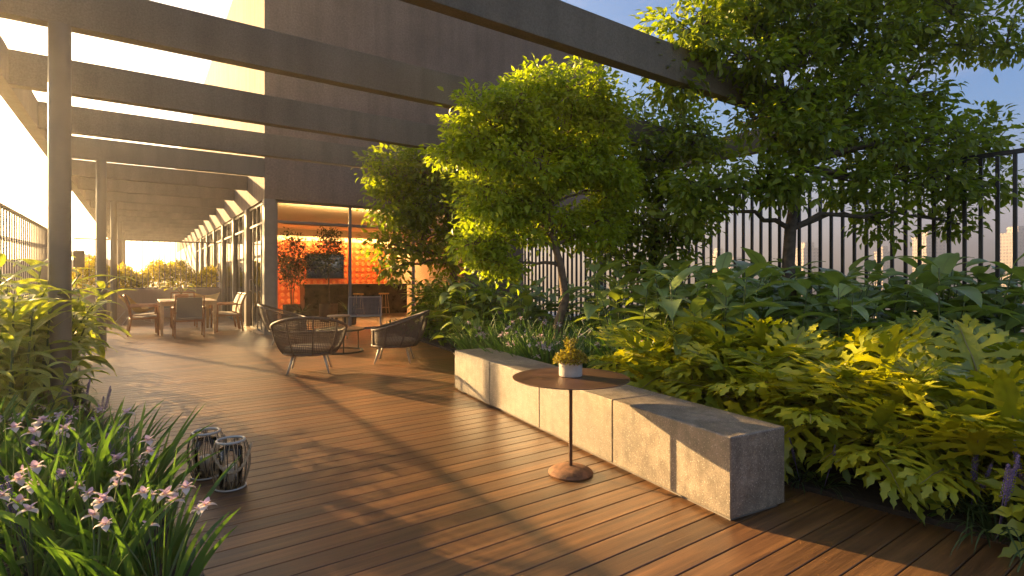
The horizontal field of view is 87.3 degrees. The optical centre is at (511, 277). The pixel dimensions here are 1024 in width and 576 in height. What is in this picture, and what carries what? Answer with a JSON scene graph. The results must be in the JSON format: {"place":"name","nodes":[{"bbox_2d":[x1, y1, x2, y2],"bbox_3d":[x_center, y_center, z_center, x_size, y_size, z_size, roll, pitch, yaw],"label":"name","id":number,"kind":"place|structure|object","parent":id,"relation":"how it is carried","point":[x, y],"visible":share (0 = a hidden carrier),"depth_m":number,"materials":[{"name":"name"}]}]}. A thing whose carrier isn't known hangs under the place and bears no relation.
{"place":"outdoors","nodes":[
{"label":"outdoors","id":0,"kind":"place"},
{"bbox_2d":[0,0,1023,283],"label":"sky","id":1,"kind":"structure","parent":0,"point":[23,165],"materials":[{"name":"blue"}]},
{"bbox_2d":[795,242,817,295],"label":"tower block","id":2,"kind":"structure","parent":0,"point":[804,253],"depth_m":512.00,"materials":[{"name":"beige concrete"}]},
{"bbox_2d":[911,230,945,311],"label":"tower block","id":3,"kind":"structure","parent":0,"point":[927,243],"depth_m":511.00,"materials":[{"name":"beige concrete"}]},
{"bbox_2d":[1000,226,1023,331],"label":"tower block","id":4,"kind":"structure","parent":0,"point":[1006,248],"depth_m":517.75,"materials":[{"name":"beige concrete"}]},
{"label":"terrace slab","id":5,"kind":"structure","parent":0,"visible":0},
{"bbox_2d":[72,254,218,289],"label":"hedge","id":6,"kind":"object","parent":5,"relation":"on","point":[183,271],"visible":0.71,"depth_m":17.93,"materials":[{"name":"plant"}]},
{"bbox_2d":[177,0,603,334],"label":"building","id":7,"kind":"structure","parent":5,"relation":"on","point":[245,229],"depth_m":14.06,"materials":[{"name":"grey paint"}]},
{"bbox_2d":[224,220,231,318],"bbox_3d":[-9.128,-0.238,17.319,0.080,3.077,2.205,0,0,-35],"label":"window","id":8,"kind":"structure","parent":7,"relation":"in","point":[228,226],"depth_m":17.47,"materials":[{"name":"clear glass"}]},
{"bbox_2d":[235,213,243,323],"bbox_3d":[-7.693,-0.238,15.266,0.080,3.077,2.205,0,0,-35],"label":"window","id":9,"kind":"structure","parent":7,"relation":"in","point":[239,234],"depth_m":15.44,"materials":[{"name":"grey metal"}]},
{"bbox_2d":[249,202,261,331],"bbox_3d":[-6.282,-0.238,13.195,0.140,3.077,2.105,0,0,-35],"label":"window","id":10,"kind":"structure","parent":7,"relation":"in","point":[256,212],"depth_m":13.27,"materials":[{"name":"brown metal"}]},
{"bbox_2d":[278,227,314,314],"bbox_3d":[-7.032,-0.175,17.223,1.396,2.925,1.400,0,0,34],"label":"potted tree","id":11,"kind":"object","parent":7,"relation":"on","point":[286,268],"visible":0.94,"depth_m":17.11,"materials":[{"name":"green plant"}]},
{"bbox_2d":[275,200,348,330],"bbox_3d":[-4.749,-0.238,12.810,1.718,3.077,0.080,0,0,-35],"label":"window","id":12,"kind":"structure","parent":7,"relation":"in","point":[277,221],"depth_m":12.39,"materials":[{"name":"brown metal"}]},
{"bbox_2d":[306,253,343,278],"bbox_3d":[-7.361,-0.440,21.180,1.440,0.980,0.066,0,0,-35],"label":"television","id":13,"kind":"object","parent":7,"relation":"attached to","point":[334,274],"visible":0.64,"depth_m":21.10,"materials":[{"name":"black metal"}]},
{"bbox_2d":[307,226,347,321],"bbox_3d":[-5.396,-0.129,15.621,1.234,2.834,1.214,0,0,-35],"label":"potted tree","id":14,"kind":"object","parent":7,"relation":"on","point":[328,308],"visible":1,"depth_m":15.49,"materials":[{"name":"green plant"}]},
{"bbox_2d":[297,283,406,315],"bbox_3d":[-5.486,0.758,18.846,3.760,1.060,0.740,0,0,-35],"label":"bar counter","id":15,"kind":"object","parent":7,"relation":"on","point":[313,296],"visible":0.61,"depth_m":18.45,"materials":[{"name":"wood"}]},
{"bbox_2d":[348,205,407,328],"bbox_3d":[-3.350,-0.238,13.787,1.705,3.077,0.080,0,0,-35],"label":"window","id":16,"kind":"structure","parent":7,"relation":"in","point":[351,225],"depth_m":13.30,"materials":[{"name":"brown metal"}]},
{"bbox_2d":[79,316,1023,575],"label":"deck","id":17,"kind":"structure","parent":5,"relation":"on","point":[392,462],"depth_m":3.20,"materials":[{"name":"brown wood"}]},
{"bbox_2d":[0,367,190,575],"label":"planting soil","id":18,"kind":"structure","parent":17,"relation":"on","point":[147,543],"depth_m":2.56,"materials":[{"name":"brown soil"}]},
{"bbox_2d":[0,202,47,297],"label":"railing","id":19,"kind":"object","parent":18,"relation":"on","point":[38,241],"visible":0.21,"depth_m":9.16,"materials":[{"name":"black metal"}]},
{"bbox_2d":[0,396,69,486],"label":"iris plant","id":20,"kind":"object","parent":18,"relation":"on","point":[10,434],"visible":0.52,"depth_m":3.00,"materials":[{"name":"green plant"}]},
{"bbox_2d":[0,382,70,447],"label":"iris plant","id":21,"kind":"object","parent":18,"relation":"on","point":[7,413],"visible":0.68,"depth_m":3.56,"materials":[{"name":"green plant"}]},
{"bbox_2d":[0,284,97,429],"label":"ginger plant","id":22,"kind":"object","parent":18,"relation":"on","point":[14,314],"visible":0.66,"depth_m":4.38,"materials":[{"name":"green plant"}]},
{"bbox_2d":[0,329,101,433],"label":"ginger plant","id":23,"kind":"object","parent":18,"relation":"on","point":[55,404],"visible":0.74,"depth_m":4.02,"materials":[{"name":"green plant"}]},
{"bbox_2d":[0,407,110,468],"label":"iris plant","id":24,"kind":"object","parent":18,"relation":"on","point":[85,435],"visible":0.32,"depth_m":3.45,"materials":[{"name":"green plant"}]},
{"bbox_2d":[0,411,113,544],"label":"iris plant","id":25,"kind":"object","parent":18,"relation":"on","point":[43,473],"visible":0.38,"depth_m":2.71,"materials":[{"name":"green plant"}]},
{"bbox_2d":[0,288,114,412],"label":"ginger plant","id":26,"kind":"object","parent":18,"relation":"on","point":[37,336],"visible":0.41,"depth_m":4.70,"materials":[{"name":"green plant"}]},
{"bbox_2d":[0,255,117,393],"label":"ginger plant","id":27,"kind":"object","parent":18,"relation":"on","point":[33,272],"visible":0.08,"depth_m":5.87,"materials":[{"name":"green plant"}]},
{"bbox_2d":[2,297,115,406],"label":"ginger plant","id":28,"kind":"object","parent":18,"relation":"on","point":[84,332],"visible":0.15,"depth_m":5.49,"materials":[{"name":"green plant"}]},
{"bbox_2d":[0,253,128,399],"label":"ginger plant","id":29,"kind":"object","parent":18,"relation":"on","point":[11,330],"visible":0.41,"depth_m":4.71,"materials":[{"name":"green plant"}]},
{"bbox_2d":[0,438,130,575],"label":"iris plant","id":30,"kind":"object","parent":18,"relation":"on","point":[8,557],"visible":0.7,"depth_m":2.23,"materials":[{"name":"green plant"}]},
{"bbox_2d":[0,279,131,393],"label":"ginger plant","id":31,"kind":"object","parent":18,"relation":"on","point":[81,308],"visible":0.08,"depth_m":5.48,"materials":[{"name":"green plant"}]},
{"bbox_2d":[1,276,133,365],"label":"ginger plant","id":32,"kind":"object","parent":18,"relation":"on","point":[101,284],"visible":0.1,"depth_m":6.25,"materials":[{"name":"green plant"}]},
{"bbox_2d":[0,401,136,493],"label":"iris plant","id":33,"kind":"object","parent":18,"relation":"on","point":[16,426],"visible":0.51,"depth_m":2.99,"materials":[{"name":"green plant"}]},
{"bbox_2d":[0,409,157,551],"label":"iris plant","id":34,"kind":"object","parent":18,"relation":"on","point":[61,472],"visible":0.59,"depth_m":2.51,"materials":[{"name":"green plant"}]},
{"bbox_2d":[0,397,165,511],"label":"iris plant","id":35,"kind":"object","parent":18,"relation":"on","point":[28,459],"visible":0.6,"depth_m":2.98,"materials":[{"name":"green plant"}]},
{"bbox_2d":[4,476,182,575],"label":"iris plant","id":36,"kind":"object","parent":18,"relation":"on","point":[62,561],"visible":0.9,"depth_m":2.07,"materials":[{"name":"green plant"}]},
{"bbox_2d":[0,428,199,575],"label":"iris plant","id":37,"kind":"object","parent":18,"relation":"on","point":[45,495],"visible":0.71,"depth_m":2.26,"materials":[{"name":"green plant"}]},
{"bbox_2d":[24,400,212,515],"bbox_3d":[-1.967,0.973,2.849,0.683,0.613,0.805,0,0,3],"label":"iris plant","id":38,"kind":"object","parent":18,"relation":"on","point":[171,453],"visible":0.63,"depth_m":2.84,"materials":[{"name":"green plant"}]},
{"bbox_2d":[68,406,180,480],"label":"iris plant","id":39,"kind":"object","parent":18,"relation":"on","point":[148,431],"visible":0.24,"depth_m":3.47,"materials":[{"name":"green plant"}]},
{"bbox_2d":[40,476,240,575],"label":"iris plant","id":40,"kind":"object","parent":18,"relation":"on","point":[186,559],"visible":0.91,"depth_m":2.09,"materials":[{"name":"green plant"}]},
{"bbox_2d":[58,449,239,575],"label":"iris plant","id":41,"kind":"object","parent":18,"relation":"on","point":[179,532],"visible":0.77,"depth_m":2.27,"materials":[{"name":"green plant"}]},
{"bbox_2d":[84,426,222,509],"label":"iris plant","id":42,"kind":"object","parent":18,"relation":"on","point":[177,481],"visible":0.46,"depth_m":2.98,"materials":[{"name":"green plant"}]},
{"bbox_2d":[123,295,159,336],"bbox_3d":[-8.364,0.848,12.111,0.675,0.910,0.626,0,0,-38],"label":"dining chair","id":43,"kind":"object","parent":17,"relation":"on","point":[155,316],"visible":0.95,"depth_m":12.05,"materials":[{"name":"brown wood"}]},
{"bbox_2d":[72,288,220,318],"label":"planter wall","id":44,"kind":"structure","parent":17,"relation":"on","point":[140,296],"depth_m":17.19,"materials":[{"name":"grey concrete"}]},
{"bbox_2d":[73,238,218,289],"bbox_3d":[-11.687,-0.415,17.367,3.900,1.570,0.050,0,0,-35],"label":"railing","id":45,"kind":"object","parent":44,"relation":"on","point":[153,241],"visible":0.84,"depth_m":17.45,"materials":[{"name":"black metal"}]},
{"bbox_2d":[157,298,216,335],"bbox_3d":[-7.798,0.917,12.851,1.120,0.765,1.640,0,0,-35],"label":"dining table","id":46,"kind":"object","parent":17,"relation":"on","point":[162,303],"visible":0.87,"depth_m":12.47,"materials":[{"name":"brown wood"}]},
{"bbox_2d":[171,295,205,338],"bbox_3d":[-7.076,0.848,11.748,0.626,0.910,0.675,0,0,-35],"label":"dining chair","id":47,"kind":"object","parent":17,"relation":"on","point":[190,307],"visible":1,"depth_m":11.58,"materials":[{"name":"brown wood"}]},
{"bbox_2d":[186,427,227,480],"bbox_3d":[-1.990,1.149,3.512,0.240,0.297,0.236,0,0,8],"label":"lantern","id":48,"kind":"object","parent":17,"relation":"on","point":[202,470],"visible":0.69,"depth_m":3.47,"materials":[{"name":"wicker"}]},
{"bbox_2d":[209,435,252,492],"bbox_3d":[-1.745,1.149,3.303,0.231,0.297,0.225,0,0,38],"label":"lantern","id":49,"kind":"object","parent":17,"relation":"on","point":[233,479],"visible":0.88,"depth_m":3.27,"materials":[{"name":"wicker"}]},
{"bbox_2d":[257,304,305,345],"bbox_3d":[-4.507,0.906,10.538,0.896,0.797,1.008,0,0,-22],"label":"rattan chair","id":50,"kind":"object","parent":17,"relation":"on","point":[265,316],"visible":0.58,"depth_m":10.24,"materials":[{"name":"wicker"}]},
{"bbox_2d":[269,316,347,374],"bbox_3d":[-2.784,0.906,7.370,1.008,0.797,0.896,0,0,-16],"label":"rattan chair","id":51,"kind":"object","parent":17,"relation":"on","point":[304,347],"visible":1,"depth_m":7.13,"materials":[{"name":"wicker"}]},
{"bbox_2d":[346,296,381,335],"bbox_3d":[-3.411,0.880,12.397,0.772,0.845,0.857,0,0,-13],"label":"lounge chair","id":52,"kind":"object","parent":17,"relation":"on","point":[366,306],"visible":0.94,"depth_m":12.70,"materials":[{"name":"wicker"}]},
{"bbox_2d":[371,310,429,363],"bbox_3d":[-1.727,0.906,8.315,0.896,0.797,1.008,0,0,-5],"label":"rattan chair","id":53,"kind":"object","parent":17,"relation":"on","point":[405,339],"visible":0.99,"depth_m":8.02,"materials":[{"name":"wicker"}]},
{"bbox_2d":[0,0,846,420],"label":"pergola","id":54,"kind":"object","parent":17,"relation":"on","point":[120,198],"visible":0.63,"depth_m":6.79,"materials":[{"name":"concrete"}]},
{"bbox_2d":[512,367,629,480],"bbox_3d":[0.390,0.981,3.564,0.777,0.637,0.777,0,0,-35],"label":"side table","id":55,"kind":"object","parent":17,"relation":"on","point":[588,379],"visible":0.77,"depth_m":3.51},
{"bbox_2d":[552,336,589,377],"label":"potted plant","id":56,"kind":"object","parent":55,"relation":"on","point":[571,362],"visible":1,"depth_m":3.55,"materials":[{"name":"yellow plant"}]},
{"bbox_2d":[455,348,783,519],"bbox_3d":[0.440,1.073,4.634,0.445,0.455,3.855,0,0,-28],"label":"bench","id":57,"kind":"object","parent":17,"relation":"on","point":[727,465],"visible":0.88,"depth_m":3.38,"materials":[{"name":"concrete"}]},
{"bbox_2d":[388,322,1021,545],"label":"planting soil","id":58,"kind":"structure","parent":17,"relation":"on","point":[869,496],"depth_m":3.11,"materials":[{"name":"brown soil"}]},
{"bbox_2d":[350,143,494,343],"bbox_3d":[-1.489,-0.719,10.216,3.030,4.039,1.823,0,0,-35],"label":"tree","id":59,"kind":"object","parent":58,"relation":"on","point":[410,213],"visible":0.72,"depth_m":9.88,"materials":[{"name":"green plant"}]},
{"bbox_2d":[415,276,496,348],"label":"broadleaf plant","id":60,"kind":"object","parent":58,"relation":"on","point":[468,312],"visible":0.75,"depth_m":8.46,"materials":[{"name":"green plant"}]},
{"bbox_2d":[423,278,490,346],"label":"broadleaf plant","id":61,"kind":"object","parent":58,"relation":"on","point":[441,325],"visible":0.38,"depth_m":9.73,"materials":[{"name":"green plant"}]},
{"bbox_2d":[0,315,1017,574],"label":"ground cover","id":62,"kind":"object","parent":58,"relation":"on","point":[846,475],"visible":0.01,"depth_m":3.27,"materials":[{"name":"green plant"}]},
{"bbox_2d":[481,278,536,339],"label":"broadleaf plant","id":63,"kind":"object","parent":58,"relation":"on","point":[503,300],"visible":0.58,"depth_m":8.27,"materials":[{"name":"green plant"}]},
{"bbox_2d":[417,54,651,345],"bbox_3d":[0.523,-0.862,6.998,3.442,4.323,1.660,0,0,-35],"label":"tree","id":64,"kind":"object","parent":58,"relation":"on","point":[594,121],"visible":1,"depth_m":6.71,"materials":[{"name":"green plant"}]},
{"bbox_2d":[502,281,571,340],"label":"broadleaf plant","id":65,"kind":"object","parent":58,"relation":"on","point":[528,302],"visible":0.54,"depth_m":8.60,"materials":[{"name":"green plant"}]},
{"bbox_2d":[540,276,624,339],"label":"broadleaf plant","id":66,"kind":"object","parent":58,"relation":"on","point":[572,297],"visible":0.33,"depth_m":8.83,"materials":[{"name":"green plant"}]},
{"bbox_2d":[578,250,684,332],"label":"broadleaf plant","id":67,"kind":"object","parent":58,"relation":"on","point":[618,272],"visible":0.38,"depth_m":7.37,"materials":[{"name":"green plant"}]},
{"bbox_2d":[558,259,710,360],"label":"broadleaf plant","id":68,"kind":"object","parent":58,"relation":"on","point":[589,311],"visible":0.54,"depth_m":6.20,"materials":[{"name":"green plant"}]},
{"bbox_2d":[582,269,693,340],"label":"broadleaf plant","id":69,"kind":"object","parent":58,"relation":"on","point":[660,285],"visible":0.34,"depth_m":6.88,"materials":[{"name":"green plant"}]},
{"bbox_2d":[585,308,725,402],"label":"philodendron","id":70,"kind":"object","parent":58,"relation":"on","point":[626,347],"visible":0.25,"depth_m":4.73,"materials":[{"name":"green plant"}]},
{"bbox_2d":[586,315,725,401],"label":"philodendron","id":71,"kind":"object","parent":58,"relation":"on","point":[659,346],"visible":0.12,"depth_m":4.89,"materials":[{"name":"green plant"}]},
{"bbox_2d":[575,78,738,342],"bbox_3d":[2.493,-1.080,9.301,3.391,4.764,2.089,0,0,-35],"label":"tree","id":72,"kind":"object","parent":58,"relation":"on","point":[654,231],"visible":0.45,"depth_m":9.03,"materials":[{"name":"green plant"}]},
{"bbox_2d":[612,259,712,333],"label":"broadleaf plant","id":73,"kind":"object","parent":58,"relation":"on","point":[674,264],"visible":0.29,"depth_m":6.53,"materials":[{"name":"green plant"}]},
{"bbox_2d":[605,324,768,415],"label":"philodendron","id":74,"kind":"object","parent":58,"relation":"on","point":[648,382],"visible":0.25,"depth_m":4.51,"materials":[{"name":"green plant"}]},
{"bbox_2d":[624,265,758,374],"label":"broadleaf plant","id":75,"kind":"object","parent":58,"relation":"on","point":[671,305],"visible":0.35,"depth_m":4.94,"materials":[{"name":"green plant"}]},
{"bbox_2d":[656,266,742,328],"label":"broadleaf plant","id":76,"kind":"object","parent":58,"relation":"on","point":[700,275],"visible":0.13,"depth_m":6.23,"materials":[{"name":"green plant"}]},
{"bbox_2d":[637,301,804,409],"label":"philodendron","id":77,"kind":"object","parent":58,"relation":"on","point":[696,339],"visible":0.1,"depth_m":4.59,"materials":[{"name":"green plant"}]},
{"bbox_2d":[625,320,828,452],"bbox_3d":[1.800,0.871,4.305,1.811,0.990,1.891,0,0,-20],"label":"philodendron","id":78,"kind":"object","parent":58,"relation":"on","point":[681,370],"visible":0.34,"depth_m":4.01,"materials":[{"name":"green plant"}]},
{"bbox_2d":[662,252,797,357],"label":"broadleaf plant","id":79,"kind":"object","parent":58,"relation":"on","point":[724,273],"visible":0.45,"depth_m":5.07,"materials":[{"name":"green plant"}]},
{"bbox_2d":[695,259,818,336],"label":"broadleaf plant","id":80,"kind":"object","parent":58,"relation":"on","point":[764,272],"visible":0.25,"depth_m":5.76,"materials":[{"name":"green plant"}]},
{"bbox_2d":[657,318,867,485],"bbox_3d":[1.851,0.937,4.049,1.494,1.233,1.642,0,0,-22],"label":"philodendron","id":81,"kind":"object","parent":58,"relation":"on","point":[798,336],"visible":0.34,"depth_m":4.00,"materials":[{"name":"green plant"}]},
{"bbox_2d":[700,313,838,411],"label":"philodendron","id":82,"kind":"object","parent":58,"relation":"on","point":[761,328],"visible":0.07,"depth_m":4.38,"materials":[{"name":"green plant"}]},
{"bbox_2d":[653,321,902,471],"bbox_3d":[2.236,0.858,4.219,1.952,1.022,1.870,0,0,39],"label":"philodendron","id":83,"kind":"object","parent":58,"relation":"on","point":[711,335],"visible":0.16,"depth_m":4.14,"materials":[{"name":"green plant"}]},
{"bbox_2d":[709,276,852,341],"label":"broadleaf plant","id":84,"kind":"object","parent":58,"relation":"on","point":[801,286],"visible":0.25,"depth_m":5.41,"materials":[{"name":"green plant"}]},
{"bbox_2d":[733,247,832,337],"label":"broadleaf plant","id":85,"kind":"object","parent":58,"relation":"on","point":[755,257],"visible":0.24,"depth_m":5.98,"materials":[{"name":"green plant"}]},
{"bbox_2d":[688,323,961,525],"bbox_3d":[2.109,0.801,3.727,1.649,0.989,1.784,0,0,-31],"label":"philodendron","id":86,"kind":"object","parent":58,"relation":"on","point":[830,420],"visible":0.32,"depth_m":3.49,"materials":[{"name":"green plant"}]},
{"bbox_2d":[628,0,1023,315],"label":"tree","id":87,"kind":"object","parent":58,"relation":"on","point":[794,122],"visible":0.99,"depth_m":6.85,"materials":[{"name":"green plant"}]},
{"bbox_2d":[739,324,935,416],"bbox_3d":[2.668,0.878,4.500,1.867,1.044,1.930,0,0,4],"label":"philodendron","id":88,"kind":"object","parent":58,"relation":"on","point":[854,335],"visible":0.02,"depth_m":4.16,"materials":[{"name":"green plant"}]},
{"bbox_2d":[780,266,914,336],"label":"broadleaf plant","id":89,"kind":"object","parent":58,"relation":"on","point":[819,279],"visible":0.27,"depth_m":6.23,"materials":[{"name":"green plant"}]},
{"bbox_2d":[795,270,911,345],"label":"broadleaf plant","id":90,"kind":"object","parent":58,"relation":"on","point":[834,279],"visible":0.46,"depth_m":5.03,"materials":[{"name":"green plant"}]},
{"bbox_2d":[742,316,974,510],"bbox_3d":[2.527,0.904,3.640,1.802,1.353,1.640,0,0,18],"label":"philodendron","id":91,"kind":"object","parent":58,"relation":"on","point":[888,352],"visible":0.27,"depth_m":3.33,"materials":[{"name":"green plant"}]},
{"bbox_2d":[747,356,997,512],"bbox_3d":[2.286,0.986,3.434,1.402,1.052,1.276,0,0,-35],"label":"philodendron","id":92,"kind":"object","parent":58,"relation":"on","point":[882,414],"visible":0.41,"depth_m":3.11,"materials":[{"name":"green plant"}]},
{"bbox_2d":[807,273,940,329],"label":"broadleaf plant","id":93,"kind":"object","parent":58,"relation":"on","point":[899,306],"visible":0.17,"depth_m":5.85,"materials":[{"name":"green plant"}]},
{"bbox_2d":[811,271,959,335],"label":"broadleaf plant","id":94,"kind":"object","parent":58,"relation":"on","point":[912,276],"visible":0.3,"depth_m":5.38,"materials":[{"name":"green plant"}]},
{"bbox_2d":[794,348,1023,476],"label":"philodendron","id":95,"kind":"object","parent":58,"relation":"on","point":[814,457],"visible":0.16,"depth_m":3.21,"materials":[{"name":"green plant"}]},
{"bbox_2d":[804,364,1023,541],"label":"philodendron","id":96,"kind":"object","parent":58,"relation":"on","point":[948,424],"visible":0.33,"depth_m":3.01,"materials":[{"name":"green plant"}]},
{"bbox_2d":[838,354,1023,512],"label":"philodendron","id":97,"kind":"object","parent":58,"relation":"on","point":[976,440],"visible":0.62,"depth_m":2.80,"materials":[{"name":"green plant"}]},
{"bbox_2d":[853,256,1010,334],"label":"broadleaf plant","id":98,"kind":"object","parent":58,"relation":"on","point":[869,265],"visible":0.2,"depth_m":6.53,"materials":[{"name":"green plant"}]},
{"bbox_2d":[841,313,1023,498],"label":"philodendron","id":99,"kind":"object","parent":58,"relation":"on","point":[972,353],"visible":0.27,"depth_m":3.65,"materials":[{"name":"green plant"}]},
{"bbox_2d":[858,360,1023,557],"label":"philodendron","id":100,"kind":"object","parent":58,"relation":"on","point":[1007,399],"visible":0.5,"depth_m":2.77,"materials":[{"name":"green plant"}]},
{"bbox_2d":[859,308,1022,362],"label":"philodendron","id":101,"kind":"object","parent":58,"relation":"on","point":[915,319],"visible":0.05,"depth_m":4.57,"materials":[{"name":"green plant"}]},
{"bbox_2d":[869,253,1023,342],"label":"broadleaf plant","id":102,"kind":"object","parent":58,"relation":"on","point":[945,263],"visible":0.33,"depth_m":5.22,"materials":[{"name":"green plant"}]},
{"bbox_2d":[877,253,1023,338],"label":"broadleaf plant","id":103,"kind":"object","parent":58,"relation":"on","point":[927,278],"visible":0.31,"depth_m":5.50,"materials":[{"name":"green plant"}]},
{"bbox_2d":[928,454,1019,547],"bbox_3d":[2.409,1.135,2.886,0.633,0.460,0.572,0,0,-25],"label":"lilyturf","id":104,"kind":"object","parent":58,"relation":"on","point":[967,499],"visible":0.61,"depth_m":2.81,"materials":[{"name":"green plant"}]},
{"bbox_2d":[929,454,1023,568],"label":"lilyturf","id":105,"kind":"object","parent":58,"relation":"on","point":[988,526],"visible":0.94,"depth_m":2.57,"materials":[{"name":"green plant"}]},
{"bbox_2d":[937,264,1020,336],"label":"broadleaf plant","id":106,"kind":"object","parent":58,"relation":"on","point":[978,272],"visible":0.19,"depth_m":5.76,"materials":[{"name":"green plant"}]},
{"bbox_2d":[972,266,1023,346],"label":"broadleaf plant","id":107,"kind":"object","parent":58,"relation":"on","point":[1011,323],"visible":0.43,"depth_m":5.09,"materials":[{"name":"green plant"}]},
{"bbox_2d":[524,148,1023,327],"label":"fence","id":108,"kind":"object","parent":5,"relation":"on","point":[1014,152],"visible":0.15,"depth_m":8.93,"materials":[{"name":"black metal"}]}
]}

